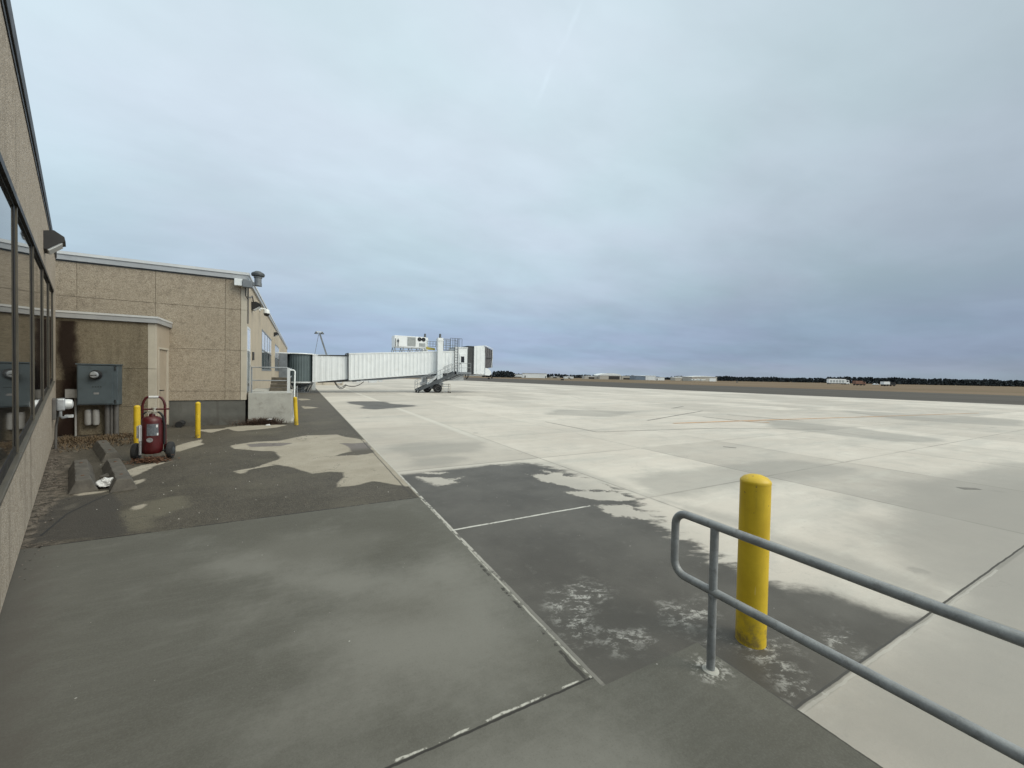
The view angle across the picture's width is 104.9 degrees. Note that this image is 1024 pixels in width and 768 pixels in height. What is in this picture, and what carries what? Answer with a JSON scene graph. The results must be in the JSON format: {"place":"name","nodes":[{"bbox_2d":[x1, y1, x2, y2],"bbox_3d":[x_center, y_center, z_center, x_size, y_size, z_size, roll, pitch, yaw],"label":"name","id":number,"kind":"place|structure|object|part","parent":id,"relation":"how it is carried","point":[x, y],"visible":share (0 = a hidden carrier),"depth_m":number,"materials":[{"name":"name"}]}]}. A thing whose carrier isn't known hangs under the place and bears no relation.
{"place":"outdoors","nodes":[
{"label":"outdoors","id":0,"kind":"place"},
{"bbox_2d":[57,432,132,452],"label":"gravel bed","id":1,"kind":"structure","parent":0,"point":[79,440],"depth_m":9.61,"materials":[{"name":"brown gravel"}]},
{"bbox_2d":[20,385,419,549],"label":"asphalt strip","id":2,"kind":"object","parent":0,"point":[329,467],"visible":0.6,"depth_m":6.43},
{"bbox_2d":[0,0,56,612],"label":"terminal wing","id":3,"kind":"structure","parent":2,"relation":"on","point":[27,332],"depth_m":3.66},
{"bbox_2d":[0,152,22,506],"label":"window","id":4,"kind":"structure","parent":3,"relation":"in","point":[10,460],"depth_m":3.00,"materials":[{"name":"black glass"}]},
{"bbox_2d":[17,201,37,453],"bbox_3d":[-4.979,-0.529,3.957,1.932,2.245,0.180,2,2,42],"label":"window","id":5,"kind":"structure","parent":3,"relation":"in","point":[26,242],"depth_m":4.03,"materials":[{"name":"black glass"}]},
{"bbox_2d":[33,242,45,419],"bbox_3d":[-6.447,-0.676,5.282,2.012,2.207,0.180,2,2,42],"label":"window","id":6,"kind":"structure","parent":3,"relation":"in","point":[38,262],"depth_m":5.44,"materials":[{"name":"black glass"}]},
{"bbox_2d":[43,265,50,400],"bbox_3d":[-7.918,-0.824,6.610,1.942,2.163,0.180,2,2,42],"label":"window","id":7,"kind":"structure","parent":3,"relation":"in","point":[47,391],"depth_m":6.89,"materials":[{"name":"black glass"}]},
{"bbox_2d":[49,281,54,389],"bbox_3d":[-9.344,-0.967,7.897,1.892,2.120,0.180,2,2,42],"label":"window","id":8,"kind":"structure","parent":3,"relation":"in","point":[51,290],"depth_m":8.28,"materials":[{"name":"black glass"}]},
{"bbox_2d":[43,230,65,254],"bbox_3d":[-7.608,-2.341,6.553,0.416,0.339,0.238,2,2,42],"label":"wall light","id":9,"kind":"object","parent":3,"relation":"attached to","point":[54,241],"visible":1,"depth_m":6.41,"materials":[{"name":"black plastic"}]},
{"bbox_2d":[52,398,73,448],"bbox_3d":[-9.873,0.874,8.657,0.500,1.120,0.310,2,2,42],"label":"gas meter","id":10,"kind":"object","parent":3,"relation":"attached to","point":[59,405],"visible":0.99,"depth_m":8.60,"materials":[{"name":"metal"}]},
{"bbox_2d":[18,444,67,579],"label":"leaf litter","id":11,"kind":"object","parent":2,"relation":"on","point":[51,463],"visible":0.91,"depth_m":6.02,"materials":[{"name":"brown plant"}]},
{"bbox_2d":[40,514,66,535],"bbox_3d":[-5.244,1.605,4.515,0.020,0.001,0.795,0,1,-35],"label":"pavement crack","id":12,"kind":"object","parent":2,"relation":"on","point":[53,525],"visible":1,"depth_m":4.47,"materials":[{"name":"asphalt"}]},
{"bbox_2d":[68,459,97,494],"bbox_3d":[-6.961,1.452,6.368,2.095,0.178,0.300,2,2,42],"label":"wheel stop","id":13,"kind":"object","parent":2,"relation":"on","point":[81,477],"visible":0.98,"depth_m":5.97,"materials":[{"name":"concrete"}]},
{"bbox_2d":[75,363,122,434],"bbox_3d":[-10.912,0.424,10.390,0.820,1.910,0.486,0,1,-28],"label":"meter cabinet","id":14,"kind":"object","parent":2,"relation":"on","point":[99,384],"visible":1,"depth_m":10.38,"materials":[{"name":"metal"}]},
{"bbox_3d":[-10.905,0.020,10.310,0.660,1.000,0.018,0,1,-28],"label":"door panel","id":15,"kind":"part","parent":14,"relation":"part of","materials":[{"name":"paint"}]},
{"bbox_2d":[99,473,108,479],"bbox_3d":[-6.496,1.501,6.349,0.160,0.090,0.250,0,1,-28],"label":"broken block","id":16,"kind":"object","parent":2,"relation":"on","point":[106,475],"depth_m":6.25,"materials":[{"name":"concrete"}]},
{"bbox_2d":[95,477,113,486],"bbox_3d":[-6.154,1.469,5.961,0.233,0.124,0.273,0,1,-28],"label":"plastic bag","id":17,"kind":"object","parent":2,"relation":"on","point":[104,482],"visible":0.73,"depth_m":5.89,"materials":[{"name":"white plastic"}]},
{"bbox_2d":[92,440,122,462],"bbox_3d":[-8.539,1.383,8.286,2.154,0.178,0.299,2,2,40],"label":"wheel stop","id":18,"kind":"object","parent":2,"relation":"on","point":[104,450],"visible":1,"depth_m":7.92,"materials":[{"name":"concrete"}]},
{"bbox_2d":[55,310,172,435],"bbox_3d":[-11.472,-0.256,11.066,2.685,3.320,1.435,0,1,-28],"label":"utility annex","id":19,"kind":"object","parent":2,"relation":"on","point":[137,346],"visible":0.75,"depth_m":10.72,"materials":[{"name":"beige paint"}]},
{"bbox_2d":[65,389,76,435],"bbox_3d":[-11.482,0.750,10.285,0.240,1.240,0.148,0,1,-28],"label":"junction box","id":20,"kind":"object","parent":19,"relation":"attached to","point":[70,393],"visible":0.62,"depth_m":10.30,"materials":[{"name":"grey metal"}]},
{"bbox_2d":[84,409,91,425],"bbox_3d":[-11.218,0.887,10.424,0.140,0.430,0.169,0,1,-28],"label":"pipe cover","id":21,"kind":"object","parent":19,"relation":"attached to","point":[87,417],"visible":1,"depth_m":10.37,"materials":[{"name":"white plastic"}]},
{"bbox_2d":[92,409,99,425],"bbox_3d":[-11.086,0.888,10.495,0.140,0.430,0.169,0,1,-28],"label":"pipe cover","id":22,"kind":"object","parent":19,"relation":"attached to","point":[95,417],"visible":1,"depth_m":10.44,"materials":[{"name":"white plastic"}]},
{"bbox_2d":[159,349,165,417],"bbox_3d":[-10.470,0.109,11.750,0.222,2.260,0.840,0,1,-28],"label":"door","id":23,"kind":"structure","parent":19,"relation":"in","point":[162,353],"depth_m":11.78,"materials":[{"name":"beige paint"}]},
{"bbox_2d":[102,458,137,492],"bbox_3d":[-6.500,1.458,6.493,2.117,0.178,0.300,2,2,42],"label":"wheel stop","id":24,"kind":"object","parent":2,"relation":"on","point":[116,469],"visible":0.96,"depth_m":6.04,"materials":[{"name":"concrete"}]},
{"bbox_2d":[133,405,140,443],"bbox_3d":[-8.713,0.993,9.145,0.122,1.007,0.122,0,1,-28],"label":"bollard","id":25,"kind":"object","parent":2,"relation":"on","point":[136,415],"visible":0.75,"depth_m":9.10,"materials":[{"name":"yellow metal"}]},
{"bbox_2d":[123,454,174,464],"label":"brown leaves","id":26,"kind":"object","parent":2,"relation":"on","point":[148,458],"visible":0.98,"depth_m":7.59,"materials":[{"name":"plant"}]},
{"bbox_2d":[130,396,175,462],"bbox_3d":[-7.124,0.872,7.798,0.664,1.267,0.470,0,1,-28],"label":"wheeled extinguisher","id":27,"kind":"object","parent":2,"relation":"on","point":[151,433],"visible":0.99,"depth_m":7.72,"materials":[{"name":"red paint"}]},
{"bbox_2d":[56,250,287,426],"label":"terminal building","id":28,"kind":"structure","parent":2,"relation":"on","point":[216,340],"depth_m":12.57,"materials":[{"name":"concrete"}]},
{"bbox_2d":[175,420,185,427],"bbox_3d":[-10.402,1.250,12.350,0.202,0.209,0.330,0,1,-28],"label":"drain pipe","id":29,"kind":"object","parent":28,"relation":"attached to","point":[180,423],"visible":1,"depth_m":12.22,"materials":[{"name":"rubber"}]},
{"bbox_2d":[247,351,249,391],"bbox_3d":[-9.320,-0.431,13.863,0.162,1.438,0.876,0,1,-28],"label":"door","id":30,"kind":"structure","parent":28,"relation":"in","point":[248,353],"depth_m":13.89,"materials":[{"name":"grey metal"}]},
{"bbox_2d":[234,271,264,298],"bbox_3d":[-8.726,-3.306,13.106,0.850,0.960,0.400,0,1,-28],"label":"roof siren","id":31,"kind":"object","parent":28,"relation":"attached to","point":[258,277],"visible":1,"depth_m":13.05,"materials":[{"name":"white paint"}]},
{"bbox_2d":[247,288,253,323],"bbox_3d":[-9.235,-2.763,13.938,0.060,1.400,1.377,1,1,-27],"label":"conduit","id":32,"kind":"object","parent":28,"relation":"attached to","point":[248,297],"visible":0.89,"depth_m":13.33,"materials":[{"name":"grey metal"}]},
{"bbox_2d":[251,302,261,310],"bbox_3d":[-9.517,-2.883,14.670,0.306,0.323,0.357,0,1,-28],"label":"wall light","id":33,"kind":"object","parent":28,"relation":"attached to","point":[255,306],"visible":1,"depth_m":14.52,"materials":[{"name":"black plastic"}]},
{"bbox_2d":[262,329,264,370],"bbox_3d":[-12.238,-1.629,19.269,0.132,1.960,1.765,0,1,-28],"label":"window","id":34,"kind":"structure","parent":28,"relation":"in","point":[263,333],"depth_m":19.42,"materials":[{"name":"glass"}]},
{"bbox_2d":[259,308,269,315],"bbox_3d":[-10.941,-3.214,17.415,0.395,0.425,0.246,0,1,-28],"label":"security camera","id":35,"kind":"object","parent":28,"relation":"attached to","point":[266,312],"visible":0.95,"depth_m":17.36,"materials":[{"name":"white paint"}]},
{"bbox_2d":[265,333,267,370],"bbox_3d":[-13.074,-1.676,20.822,0.132,1.960,1.765,0,1,-28],"label":"window","id":36,"kind":"structure","parent":28,"relation":"in","point":[266,335],"depth_m":20.89,"materials":[{"name":"glass"}]},
{"bbox_2d":[267,336,269,370],"bbox_3d":[-13.910,-1.724,22.376,0.132,1.960,1.765,0,1,-28],"label":"window","id":37,"kind":"structure","parent":28,"relation":"in","point":[268,338],"depth_m":22.40,"materials":[{"name":"glass"}]},
{"bbox_2d":[269,338,271,370],"bbox_3d":[-14.746,-1.772,23.930,0.132,1.960,1.765,0,1,-28],"label":"window","id":38,"kind":"structure","parent":28,"relation":"in","point":[270,355],"depth_m":23.92,"materials":[{"name":"blue glass"}]},
{"bbox_2d":[275,345,276,370],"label":"window","id":39,"kind":"structure","parent":28,"relation":"in","point":[275,345],"depth_m":28.92,"materials":[{"name":"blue glass"}]},
{"bbox_2d":[276,346,277,370],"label":"window","id":40,"kind":"structure","parent":28,"relation":"in","point":[277,346],"depth_m":31.31,"materials":[{"name":"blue glass"}]},
{"bbox_2d":[195,402,200,437],"bbox_3d":[-8.331,0.974,10.440,0.116,1.007,0.116,0,1,-28],"label":"bollard","id":41,"kind":"object","parent":2,"relation":"on","point":[197,419],"visible":0.94,"depth_m":10.40,"materials":[{"name":"yellow metal"}]},
{"bbox_2d":[229,417,286,425],"bbox_3d":[-8.469,1.236,13.350,2.094,0.260,0.891,0,1,-28],"label":"weed clump","id":42,"kind":"object","parent":2,"relation":"on","point":[264,421],"visible":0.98,"depth_m":13.26,"materials":[{"name":"brown plant"}]},
{"bbox_2d":[248,377,293,422],"bbox_3d":[-9.128,0.559,15.071,1.380,1.598,3.250,0,1,-28],"label":"entrance landing","id":43,"kind":"object","parent":2,"relation":"on","point":[277,403],"visible":0.89,"depth_m":13.76,"materials":[{"name":"concrete"}]},
{"bbox_2d":[251,367,289,392],"bbox_3d":[-8.402,-0.147,13.713,1.169,0.912,0.090,0,1,-28],"label":"guard rail","id":44,"kind":"object","parent":43,"relation":"on","point":[288,380],"visible":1,"depth_m":13.85,"materials":[{"name":"metal"}]},
{"bbox_2d":[290,368,297,416],"bbox_3d":[-9.317,0.299,16.559,0.289,1.970,4.031,0,1,-32],"label":"stair rail","id":45,"kind":"object","parent":2,"relation":"on","point":[291,369],"visible":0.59,"depth_m":15.12,"materials":[{"name":"white metal"}]},
{"bbox_2d":[293,397,297,424],"bbox_3d":[-7.319,0.935,13.324,0.169,1.007,0.122,0,1,-28],"label":"bollard","id":46,"kind":"object","parent":2,"relation":"on","point":[295,406],"visible":0.88,"depth_m":13.28,"materials":[{"name":"yellow metal"}]},
{"bbox_2d":[0,497,679,767],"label":"walkway","id":47,"kind":"structure","parent":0,"point":[187,648],"depth_m":2.46,"materials":[{"name":"concrete"}]},
{"bbox_2d":[10,0,1023,380],"label":"sky","id":48,"kind":"structure","parent":0,"point":[791,189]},
{"bbox_2d":[316,379,1023,767],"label":"apron","id":49,"kind":"object","parent":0,"point":[560,531],"visible":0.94,"depth_m":4.99,"materials":[{"name":"concrete"}]},
{"bbox_2d":[316,382,342,384],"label":"wall","id":50,"kind":"structure","parent":49,"relation":"on","point":[328,383],"depth_m":56.34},
{"bbox_2d":[279,334,492,392],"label":"jet bridge","id":51,"kind":"structure","parent":49,"relation":"on","point":[457,363],"depth_m":37.91,"materials":[{"name":"white paint"}]},
{"bbox_2d":[314,331,326,354],"bbox_3d":[-17.018,-3.621,35.035,1.072,2.074,0.312,0,1,-28],"label":"floodlight mast","id":52,"kind":"object","parent":51,"relation":"on","point":[319,334],"visible":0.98,"depth_m":34.99,"materials":[{"name":"grey metal"}]},
{"bbox_2d":[605,428,706,431],"bbox_3d":[5.220,1.614,13.856,5.119,0.001,0.057,1,1,-19],"label":"sealed joint","id":53,"kind":"object","parent":49,"relation":"on","point":[668,429],"visible":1,"depth_m":13.80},
{"bbox_2d":[687,420,757,422],"bbox_3d":[9.390,1.624,17.120,6.128,0.001,0.172,1,1,-22],"label":"painted line","id":54,"kind":"object","parent":49,"relation":"on","point":[721,421],"visible":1,"depth_m":16.99,"materials":[{"name":"white paint"}]},
{"bbox_2d":[735,474,771,649],"bbox_3d":[1.663,1.224,2.716,0.189,1.207,0.189,0,1,-28],"label":"bollard","id":55,"kind":"object","parent":49,"relation":"on","point":[752,559],"visible":0.96,"depth_m":2.64,"materials":[{"name":"yellow metal"}]},
{"bbox_2d":[774,417,844,419],"bbox_3d":[14.620,1.682,19.188,5.120,0.001,0.150,1,1,-21],"label":"painted line","id":56,"kind":"object","parent":49,"relation":"on","point":[806,418],"visible":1,"depth_m":19.16,"materials":[{"name":"white paint"}]},
{"bbox_2d":[845,413,966,417],"bbox_3d":[23.431,1.781,22.629,13.799,0.001,0.128,1,1,-21],"label":"painted line","id":57,"kind":"object","parent":49,"relation":"on","point":[907,415],"visible":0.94,"depth_m":22.05,"materials":[{"name":"white paint"}]},
{"bbox_2d":[401,376,1023,395],"bbox_3d":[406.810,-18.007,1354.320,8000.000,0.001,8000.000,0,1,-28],"label":"grass field","id":58,"kind":"structure","parent":0,"point":[996,390],"depth_m":182.35,"materials":[{"name":"brown plant"}]},
{"bbox_2d":[481,371,514,377],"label":"tree clump","id":59,"kind":"object","parent":58,"relation":"on","point":[508,374],"visible":0.74,"depth_m":431.02,"materials":[{"name":"plant"}]},
{"bbox_2d":[522,373,546,377],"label":"hangar","id":60,"kind":"structure","parent":58,"relation":"on","point":[534,375],"depth_m":469.88,"materials":[{"name":"white metal"}]},
{"bbox_2d":[582,376,597,378],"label":"shed","id":61,"kind":"structure","parent":58,"relation":"on","point":[589,377],"depth_m":479.89,"materials":[{"name":"beige metal"}]},
{"bbox_2d":[594,373,620,379],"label":"hangar","id":62,"kind":"structure","parent":58,"relation":"on","point":[609,376],"depth_m":469.76,"materials":[{"name":"white metal"}]},
{"bbox_2d":[609,376,619,379],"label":"hangar door","id":63,"kind":"structure","parent":62,"relation":"in","point":[610,377],"depth_m":469.80,"materials":[{"name":"grey metal"}]},
{"bbox_2d":[621,376,629,379],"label":"shed","id":64,"kind":"structure","parent":58,"relation":"on","point":[625,377],"depth_m":499.85,"materials":[{"name":"beige metal"}]},
{"bbox_2d":[630,376,644,379],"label":"hangar","id":65,"kind":"structure","parent":58,"relation":"on","point":[637,377],"depth_m":469.90,"materials":[{"name":"metal"}]},
{"bbox_2d":[640,375,655,379],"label":"hangar","id":66,"kind":"structure","parent":58,"relation":"on","point":[647,377],"depth_m":469.85,"materials":[{"name":"white metal"}]},
{"bbox_2d":[670,377,681,380],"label":"shed","id":67,"kind":"structure","parent":58,"relation":"on","point":[676,378],"depth_m":479.93,"materials":[{"name":"beige metal"}]},
{"bbox_2d":[682,376,716,381],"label":"hangar","id":68,"kind":"structure","parent":58,"relation":"on","point":[702,378],"depth_m":439.89,"materials":[{"name":"white metal"}]},
{"bbox_2d":[474,373,1023,386],"bbox_3d":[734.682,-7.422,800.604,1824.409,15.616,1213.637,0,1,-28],"label":"distant wood","id":69,"kind":"object","parent":58,"relation":"on","point":[955,382],"visible":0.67,"depth_m":702.73,"materials":[{"name":"plant"}]},
{"bbox_2d":[827,379,849,384],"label":"articulated lorry","id":70,"kind":"object","parent":58,"relation":"on","point":[837,381],"visible":0.94,"depth_m":329.92,"materials":[{"name":"grey metal"}]},
{"bbox_2d":[852,381,865,385],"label":"box lorry","id":71,"kind":"object","parent":58,"relation":"on","point":[858,383],"visible":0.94,"depth_m":249.99,"materials":[{"name":"brown metal"}]},
{"bbox_2d":[880,382,895,385],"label":"box lorry","id":72,"kind":"object","parent":58,"relation":"on","point":[887,383],"visible":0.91,"depth_m":240.06,"materials":[{"name":"white metal"}]},
{"bbox_2d":[415,376,1023,404],"bbox_3d":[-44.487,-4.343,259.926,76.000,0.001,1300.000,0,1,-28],"label":"taxiway","id":73,"kind":"structure","parent":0,"point":[979,398],"depth_m":71.25,"materials":[{"name":"grey asphalt"}]},
{"bbox_2d":[602,643,879,767],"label":"ramp slab","id":74,"kind":"structure","parent":0,"point":[682,708],"depth_m":2.08,"materials":[{"name":"concrete"}]},
{"bbox_2d":[671,511,1023,764],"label":"handrail","id":75,"kind":"object","parent":74,"relation":"on","point":[1007,748],"visible":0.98,"depth_m":1.83,"materials":[{"name":"grey metal"}]}
]}

